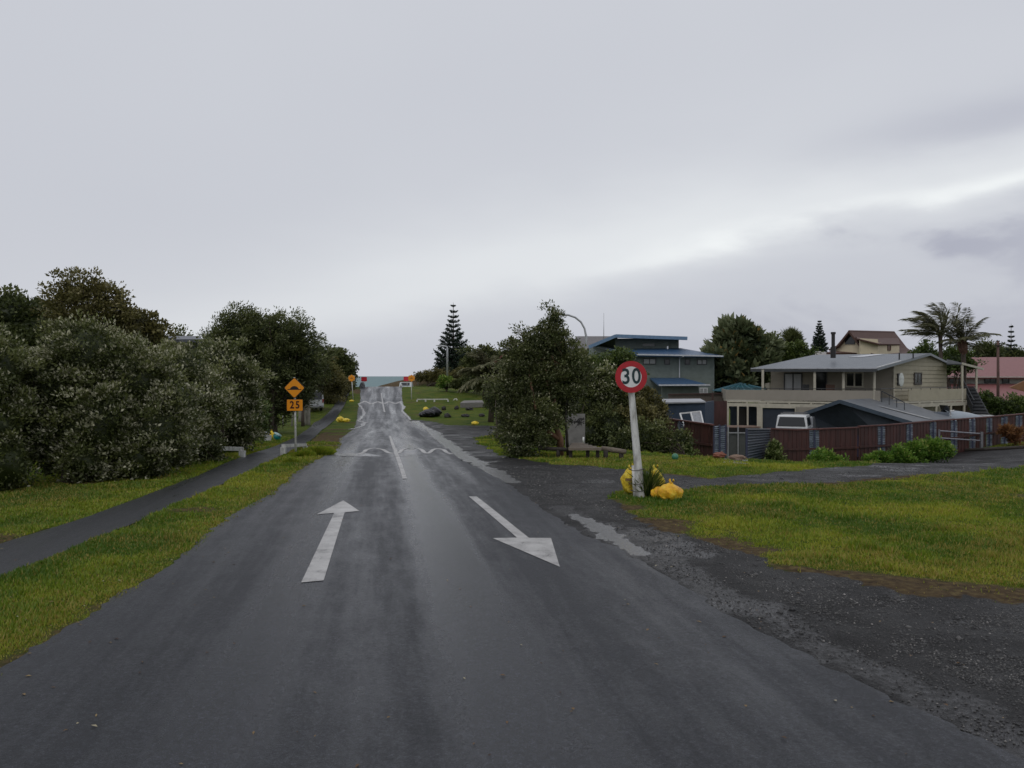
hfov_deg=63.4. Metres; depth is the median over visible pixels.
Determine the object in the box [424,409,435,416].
rubbish bag
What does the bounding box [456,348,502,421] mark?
drooping palm
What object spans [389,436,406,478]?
line marking
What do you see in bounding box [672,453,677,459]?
ball
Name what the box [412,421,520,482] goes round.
puddle
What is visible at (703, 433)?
maroon fence
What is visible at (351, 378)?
road sign
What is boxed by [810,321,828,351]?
norfolk pine
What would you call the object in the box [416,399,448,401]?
barrier rail
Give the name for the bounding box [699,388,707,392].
window
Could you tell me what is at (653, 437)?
thicket shrub
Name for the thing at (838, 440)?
maroon fence
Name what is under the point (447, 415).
boulder
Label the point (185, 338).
distant house
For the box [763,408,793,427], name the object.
garage door
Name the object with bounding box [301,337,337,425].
scraggly tree
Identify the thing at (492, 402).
thicket shrub
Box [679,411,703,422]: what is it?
window frame
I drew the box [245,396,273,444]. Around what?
hedge shrub
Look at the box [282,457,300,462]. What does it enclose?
grass tuft
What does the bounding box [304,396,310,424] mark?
tree stem
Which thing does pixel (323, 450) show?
grass tuft
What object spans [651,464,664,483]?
rubbish bag
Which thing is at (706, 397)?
back fence
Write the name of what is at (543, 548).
road arrow marking
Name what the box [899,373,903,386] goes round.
bodyboard
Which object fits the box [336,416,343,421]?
rubbish bag
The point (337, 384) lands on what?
roadside bush
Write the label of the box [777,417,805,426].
rear window
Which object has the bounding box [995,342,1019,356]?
background bush
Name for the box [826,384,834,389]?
deck chair
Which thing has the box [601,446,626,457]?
log rail
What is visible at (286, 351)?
windblown tree
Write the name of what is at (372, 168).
sky
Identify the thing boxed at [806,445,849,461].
weed clump
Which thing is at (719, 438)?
fence end panel
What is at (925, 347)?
background bush
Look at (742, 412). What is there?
undercroft door
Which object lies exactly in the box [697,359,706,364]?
window
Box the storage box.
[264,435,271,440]
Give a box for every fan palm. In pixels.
[898,301,972,358]
[935,314,1001,411]
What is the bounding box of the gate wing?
[745,428,770,459]
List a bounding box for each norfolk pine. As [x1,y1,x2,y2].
[432,305,471,373]
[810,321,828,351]
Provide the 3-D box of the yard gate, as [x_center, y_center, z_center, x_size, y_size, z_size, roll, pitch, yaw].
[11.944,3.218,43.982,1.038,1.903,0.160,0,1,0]
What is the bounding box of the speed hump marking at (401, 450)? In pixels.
[358,448,451,453]
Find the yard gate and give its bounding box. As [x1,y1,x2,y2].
[727,427,744,457]
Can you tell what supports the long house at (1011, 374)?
on the ground at (422, 394)
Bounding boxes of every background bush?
[907,339,938,356]
[932,344,988,410]
[968,388,1023,420]
[969,337,1006,356]
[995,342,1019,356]
[1001,346,1023,356]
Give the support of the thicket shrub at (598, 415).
on the ground at (422, 394)
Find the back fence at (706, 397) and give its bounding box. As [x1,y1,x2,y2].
[668,393,727,402]
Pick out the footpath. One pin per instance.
(30, 548)
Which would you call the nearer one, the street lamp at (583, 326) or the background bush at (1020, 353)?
the street lamp at (583, 326)
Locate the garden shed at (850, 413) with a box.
[805,397,954,456]
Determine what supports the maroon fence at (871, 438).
on the ground at (422, 394)
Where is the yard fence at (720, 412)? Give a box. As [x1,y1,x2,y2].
[714,401,726,425]
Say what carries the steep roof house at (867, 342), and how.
on the ground at (422, 394)
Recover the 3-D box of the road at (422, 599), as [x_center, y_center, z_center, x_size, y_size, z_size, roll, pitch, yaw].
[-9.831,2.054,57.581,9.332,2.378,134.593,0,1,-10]
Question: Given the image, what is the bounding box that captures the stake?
[632,465,635,496]
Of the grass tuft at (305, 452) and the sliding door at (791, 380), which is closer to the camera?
the grass tuft at (305, 452)
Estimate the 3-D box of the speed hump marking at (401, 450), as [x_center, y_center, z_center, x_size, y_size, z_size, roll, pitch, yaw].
[-3.435,2.292,28.216,3.164,0.158,3.734,0,1,0]
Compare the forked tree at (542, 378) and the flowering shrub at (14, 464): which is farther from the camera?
the forked tree at (542, 378)
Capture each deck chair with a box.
[802,384,808,389]
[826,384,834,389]
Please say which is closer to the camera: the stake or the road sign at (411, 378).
the stake
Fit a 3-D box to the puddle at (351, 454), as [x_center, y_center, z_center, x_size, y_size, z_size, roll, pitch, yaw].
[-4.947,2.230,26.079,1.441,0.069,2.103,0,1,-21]
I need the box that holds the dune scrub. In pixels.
[413,366,465,386]
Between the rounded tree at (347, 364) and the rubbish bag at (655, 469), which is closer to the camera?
the rubbish bag at (655, 469)
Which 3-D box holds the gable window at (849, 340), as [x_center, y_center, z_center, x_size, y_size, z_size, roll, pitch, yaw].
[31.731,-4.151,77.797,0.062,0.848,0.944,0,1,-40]
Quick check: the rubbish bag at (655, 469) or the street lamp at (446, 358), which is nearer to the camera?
the rubbish bag at (655, 469)
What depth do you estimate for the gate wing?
35.22 m
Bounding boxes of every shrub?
[0,322,46,490]
[4,309,212,482]
[150,331,242,466]
[194,334,278,452]
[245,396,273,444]
[435,374,452,391]
[446,376,476,392]
[455,342,505,395]
[482,332,580,436]
[531,429,564,446]
[564,386,630,446]
[576,349,598,365]
[583,358,639,407]
[592,345,649,378]
[601,415,697,454]
[612,385,675,430]
[661,440,695,454]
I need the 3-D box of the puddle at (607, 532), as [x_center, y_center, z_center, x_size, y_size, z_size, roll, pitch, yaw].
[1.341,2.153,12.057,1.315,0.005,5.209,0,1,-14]
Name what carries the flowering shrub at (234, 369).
on the ground at (422, 394)
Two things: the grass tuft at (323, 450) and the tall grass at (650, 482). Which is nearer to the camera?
the tall grass at (650, 482)
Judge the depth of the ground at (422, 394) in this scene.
12.79 m
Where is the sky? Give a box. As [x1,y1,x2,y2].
[0,0,1023,375]
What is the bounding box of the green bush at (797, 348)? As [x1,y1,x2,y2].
[781,339,823,360]
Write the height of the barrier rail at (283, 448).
0.611 m
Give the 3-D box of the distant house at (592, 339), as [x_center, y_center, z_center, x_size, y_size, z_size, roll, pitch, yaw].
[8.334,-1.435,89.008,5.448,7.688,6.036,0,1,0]
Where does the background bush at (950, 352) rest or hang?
on the ground at (422, 394)
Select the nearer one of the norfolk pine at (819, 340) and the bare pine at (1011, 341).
the bare pine at (1011, 341)
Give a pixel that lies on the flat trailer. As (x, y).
(733, 428)
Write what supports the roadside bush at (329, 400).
on the ground at (422, 394)
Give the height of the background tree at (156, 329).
5.332 m
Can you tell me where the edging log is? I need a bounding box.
[964,445,1023,450]
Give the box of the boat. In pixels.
[934,405,981,429]
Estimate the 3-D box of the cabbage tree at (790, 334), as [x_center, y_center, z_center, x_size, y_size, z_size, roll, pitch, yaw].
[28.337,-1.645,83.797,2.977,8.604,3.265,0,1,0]
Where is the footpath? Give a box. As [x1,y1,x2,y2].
[0,393,348,574]
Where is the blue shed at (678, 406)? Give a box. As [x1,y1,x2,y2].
[662,399,713,423]
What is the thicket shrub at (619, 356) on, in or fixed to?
on the ground at (422, 394)
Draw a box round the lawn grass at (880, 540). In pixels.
[473,434,1023,601]
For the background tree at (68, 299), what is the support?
on the ground at (422, 394)
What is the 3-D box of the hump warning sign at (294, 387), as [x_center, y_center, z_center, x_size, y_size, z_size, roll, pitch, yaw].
[-7.041,1.127,26.864,0.659,2.688,0.115,0,1,0]
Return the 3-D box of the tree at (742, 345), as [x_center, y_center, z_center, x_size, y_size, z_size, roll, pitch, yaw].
[17.569,-0.593,63.873,8.086,10.080,5.585,0,1,0]
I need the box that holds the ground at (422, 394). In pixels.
[0,380,1023,667]
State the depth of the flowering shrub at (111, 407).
18.10 m
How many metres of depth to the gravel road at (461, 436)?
8.11 m
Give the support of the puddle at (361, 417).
on the road at (422, 599)
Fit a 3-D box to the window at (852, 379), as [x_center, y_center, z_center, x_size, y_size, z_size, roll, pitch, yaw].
[21.237,-0.269,51.381,1.060,0.962,0.055,0,1,34]
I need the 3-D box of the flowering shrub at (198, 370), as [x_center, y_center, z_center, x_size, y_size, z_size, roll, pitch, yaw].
[-9.201,0.616,22.768,3.012,4.262,3.878,0,1,0]
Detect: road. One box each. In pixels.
[0,387,1023,767]
[409,416,1023,759]
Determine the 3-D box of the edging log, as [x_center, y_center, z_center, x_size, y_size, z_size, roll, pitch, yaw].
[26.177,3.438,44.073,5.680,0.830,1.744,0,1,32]
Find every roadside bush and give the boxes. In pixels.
[296,356,350,414]
[323,376,355,403]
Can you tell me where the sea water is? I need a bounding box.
[356,376,407,386]
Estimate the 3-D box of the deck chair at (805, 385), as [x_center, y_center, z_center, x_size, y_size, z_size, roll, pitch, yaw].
[18.109,0.535,50.614,0.500,1.015,0.495,0,1,-23]
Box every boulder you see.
[359,382,364,387]
[444,413,451,417]
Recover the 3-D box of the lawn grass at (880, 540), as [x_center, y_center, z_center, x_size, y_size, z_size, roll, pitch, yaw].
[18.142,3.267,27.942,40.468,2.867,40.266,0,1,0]
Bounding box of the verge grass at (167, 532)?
[0,436,343,674]
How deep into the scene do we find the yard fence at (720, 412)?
48.11 m
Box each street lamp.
[436,345,447,375]
[565,314,586,349]
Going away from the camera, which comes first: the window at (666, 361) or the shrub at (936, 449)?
the shrub at (936, 449)
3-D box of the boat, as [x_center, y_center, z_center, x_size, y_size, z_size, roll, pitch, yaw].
[26.123,1.987,48.576,3.150,1.492,1.329,0,1,0]
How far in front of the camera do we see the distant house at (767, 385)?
85.31 m
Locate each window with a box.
[642,343,654,346]
[643,358,655,363]
[664,359,669,364]
[685,359,689,364]
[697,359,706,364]
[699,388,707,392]
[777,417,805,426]
[845,336,854,343]
[845,372,863,386]
[913,372,921,384]
[984,379,996,382]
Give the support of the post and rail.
on the ground at (422, 394)
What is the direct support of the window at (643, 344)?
in the two storey house at (669, 365)
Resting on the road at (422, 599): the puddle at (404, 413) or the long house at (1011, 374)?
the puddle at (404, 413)
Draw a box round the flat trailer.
[727,425,760,431]
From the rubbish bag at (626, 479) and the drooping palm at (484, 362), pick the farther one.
the drooping palm at (484, 362)
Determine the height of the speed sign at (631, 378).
2.800 m
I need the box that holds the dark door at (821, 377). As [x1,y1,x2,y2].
[816,372,826,389]
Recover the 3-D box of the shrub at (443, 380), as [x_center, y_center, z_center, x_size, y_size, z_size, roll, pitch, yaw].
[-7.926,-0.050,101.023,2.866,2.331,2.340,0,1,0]
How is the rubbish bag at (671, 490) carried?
on the ground at (422, 394)
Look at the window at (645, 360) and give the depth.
61.96 m
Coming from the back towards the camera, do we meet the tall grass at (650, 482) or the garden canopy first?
the garden canopy
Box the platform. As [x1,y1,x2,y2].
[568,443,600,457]
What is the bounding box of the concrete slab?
[460,400,483,407]
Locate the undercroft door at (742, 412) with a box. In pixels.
[739,408,746,424]
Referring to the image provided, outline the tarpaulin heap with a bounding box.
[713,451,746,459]
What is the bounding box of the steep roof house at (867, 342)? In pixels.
[826,330,910,354]
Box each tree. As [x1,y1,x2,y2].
[0,283,52,401]
[29,266,149,342]
[102,302,180,355]
[166,323,204,339]
[196,300,337,433]
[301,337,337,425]
[325,344,359,387]
[478,299,600,457]
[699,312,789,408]
[763,331,785,356]
[779,327,806,342]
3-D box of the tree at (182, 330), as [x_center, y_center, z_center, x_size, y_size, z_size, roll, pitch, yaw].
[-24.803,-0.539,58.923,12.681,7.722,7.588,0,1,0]
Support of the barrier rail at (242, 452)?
on the ground at (422, 394)
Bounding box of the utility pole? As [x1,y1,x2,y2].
[995,341,1001,396]
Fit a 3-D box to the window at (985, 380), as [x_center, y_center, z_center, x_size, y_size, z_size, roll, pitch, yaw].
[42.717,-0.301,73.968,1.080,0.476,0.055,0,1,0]
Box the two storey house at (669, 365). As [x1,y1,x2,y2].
[588,334,723,398]
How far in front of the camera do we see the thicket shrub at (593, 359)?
39.49 m
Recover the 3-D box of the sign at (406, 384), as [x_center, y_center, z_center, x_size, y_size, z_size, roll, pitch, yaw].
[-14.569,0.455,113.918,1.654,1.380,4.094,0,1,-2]
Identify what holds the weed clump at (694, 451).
on the ground at (422, 394)
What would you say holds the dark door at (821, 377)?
in the deck house at (865, 376)
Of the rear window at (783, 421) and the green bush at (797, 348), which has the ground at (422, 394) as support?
the green bush at (797, 348)
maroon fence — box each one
[668,418,713,455]
[769,427,858,461]
[858,413,1023,460]
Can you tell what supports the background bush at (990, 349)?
on the ground at (422, 394)
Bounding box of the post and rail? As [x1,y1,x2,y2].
[938,429,982,447]
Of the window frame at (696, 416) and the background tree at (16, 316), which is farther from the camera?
the window frame at (696, 416)
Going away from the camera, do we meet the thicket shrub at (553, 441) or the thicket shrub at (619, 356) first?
the thicket shrub at (553, 441)
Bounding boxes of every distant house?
[169,336,223,350]
[570,336,609,355]
[764,383,772,403]
[815,351,829,354]
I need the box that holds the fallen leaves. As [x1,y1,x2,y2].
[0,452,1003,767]
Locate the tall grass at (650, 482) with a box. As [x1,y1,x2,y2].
[628,462,667,496]
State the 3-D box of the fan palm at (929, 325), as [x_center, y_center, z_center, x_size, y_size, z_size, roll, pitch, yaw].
[30.607,-1.193,60.236,5.150,9.766,5.094,0,1,0]
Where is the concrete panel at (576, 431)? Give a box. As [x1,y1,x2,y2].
[565,414,584,446]
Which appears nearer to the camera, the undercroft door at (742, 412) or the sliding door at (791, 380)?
the sliding door at (791, 380)
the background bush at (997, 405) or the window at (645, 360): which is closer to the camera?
the background bush at (997, 405)
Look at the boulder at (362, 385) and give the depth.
107.01 m
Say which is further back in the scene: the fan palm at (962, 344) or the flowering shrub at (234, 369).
the fan palm at (962, 344)
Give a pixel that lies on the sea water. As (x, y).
(374, 381)
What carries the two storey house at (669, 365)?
on the ground at (422, 394)
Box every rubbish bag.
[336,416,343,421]
[419,411,426,416]
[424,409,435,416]
[430,406,441,416]
[620,463,632,492]
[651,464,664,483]
[651,486,659,497]
[657,479,683,499]
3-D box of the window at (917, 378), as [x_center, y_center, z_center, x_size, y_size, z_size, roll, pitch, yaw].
[25.830,-0.344,52.731,1.182,0.779,0.095,-1,1,-43]
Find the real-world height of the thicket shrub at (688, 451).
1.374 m
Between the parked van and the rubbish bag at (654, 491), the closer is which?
the rubbish bag at (654, 491)
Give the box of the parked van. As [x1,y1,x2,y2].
[310,391,323,410]
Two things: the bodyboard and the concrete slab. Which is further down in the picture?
the concrete slab
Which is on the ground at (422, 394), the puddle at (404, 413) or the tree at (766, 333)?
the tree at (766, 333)
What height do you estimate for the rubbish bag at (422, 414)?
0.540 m
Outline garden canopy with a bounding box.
[712,382,766,391]
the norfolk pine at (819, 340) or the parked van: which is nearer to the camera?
the parked van
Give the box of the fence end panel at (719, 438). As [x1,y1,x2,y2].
[713,425,726,457]
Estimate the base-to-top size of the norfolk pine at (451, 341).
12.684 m
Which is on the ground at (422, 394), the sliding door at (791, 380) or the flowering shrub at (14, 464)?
the flowering shrub at (14, 464)
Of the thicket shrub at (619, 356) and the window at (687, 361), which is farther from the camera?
the window at (687, 361)
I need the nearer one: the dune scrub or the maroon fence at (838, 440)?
the maroon fence at (838, 440)
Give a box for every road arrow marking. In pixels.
[302,500,358,581]
[469,496,559,566]
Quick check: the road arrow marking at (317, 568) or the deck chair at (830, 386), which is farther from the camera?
the deck chair at (830, 386)
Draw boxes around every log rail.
[538,446,567,456]
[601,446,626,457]
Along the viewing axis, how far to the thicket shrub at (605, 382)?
34.48 m
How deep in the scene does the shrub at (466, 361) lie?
95.29 m
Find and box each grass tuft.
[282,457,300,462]
[291,449,316,456]
[302,444,337,454]
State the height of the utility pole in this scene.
6.917 m
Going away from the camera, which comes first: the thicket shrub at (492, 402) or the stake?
the stake
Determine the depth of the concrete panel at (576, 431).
31.47 m
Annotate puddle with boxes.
[333,453,377,456]
[351,404,367,428]
[399,402,410,419]
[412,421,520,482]
[569,514,650,555]
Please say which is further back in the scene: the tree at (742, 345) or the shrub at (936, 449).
the tree at (742, 345)
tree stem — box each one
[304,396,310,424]
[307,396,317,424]
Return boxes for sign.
[284,377,304,451]
[348,375,354,399]
[399,382,412,386]
[408,375,414,399]
[615,361,646,496]
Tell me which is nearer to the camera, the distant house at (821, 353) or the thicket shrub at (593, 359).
the thicket shrub at (593, 359)
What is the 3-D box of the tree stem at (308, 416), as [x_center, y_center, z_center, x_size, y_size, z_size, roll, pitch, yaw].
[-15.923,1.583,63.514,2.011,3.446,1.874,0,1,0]
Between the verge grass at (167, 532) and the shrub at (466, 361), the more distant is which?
the shrub at (466, 361)
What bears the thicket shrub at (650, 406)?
on the ground at (422, 394)
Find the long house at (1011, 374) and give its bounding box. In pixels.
[947,357,1023,422]
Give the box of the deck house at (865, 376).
[722,332,989,458]
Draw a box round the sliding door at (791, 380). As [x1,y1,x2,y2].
[784,373,801,389]
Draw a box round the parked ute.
[776,412,817,447]
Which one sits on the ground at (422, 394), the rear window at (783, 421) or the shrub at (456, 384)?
the shrub at (456, 384)
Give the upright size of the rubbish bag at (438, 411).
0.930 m
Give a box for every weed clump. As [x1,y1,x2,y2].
[688,448,711,455]
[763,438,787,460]
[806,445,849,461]
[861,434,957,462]
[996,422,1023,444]
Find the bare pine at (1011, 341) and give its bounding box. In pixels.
[1003,325,1018,356]
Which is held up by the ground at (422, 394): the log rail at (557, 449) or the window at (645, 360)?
the log rail at (557, 449)
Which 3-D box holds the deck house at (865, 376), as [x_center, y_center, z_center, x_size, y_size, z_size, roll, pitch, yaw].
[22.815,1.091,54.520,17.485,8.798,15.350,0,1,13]
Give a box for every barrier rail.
[223,447,245,456]
[280,443,307,454]
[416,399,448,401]

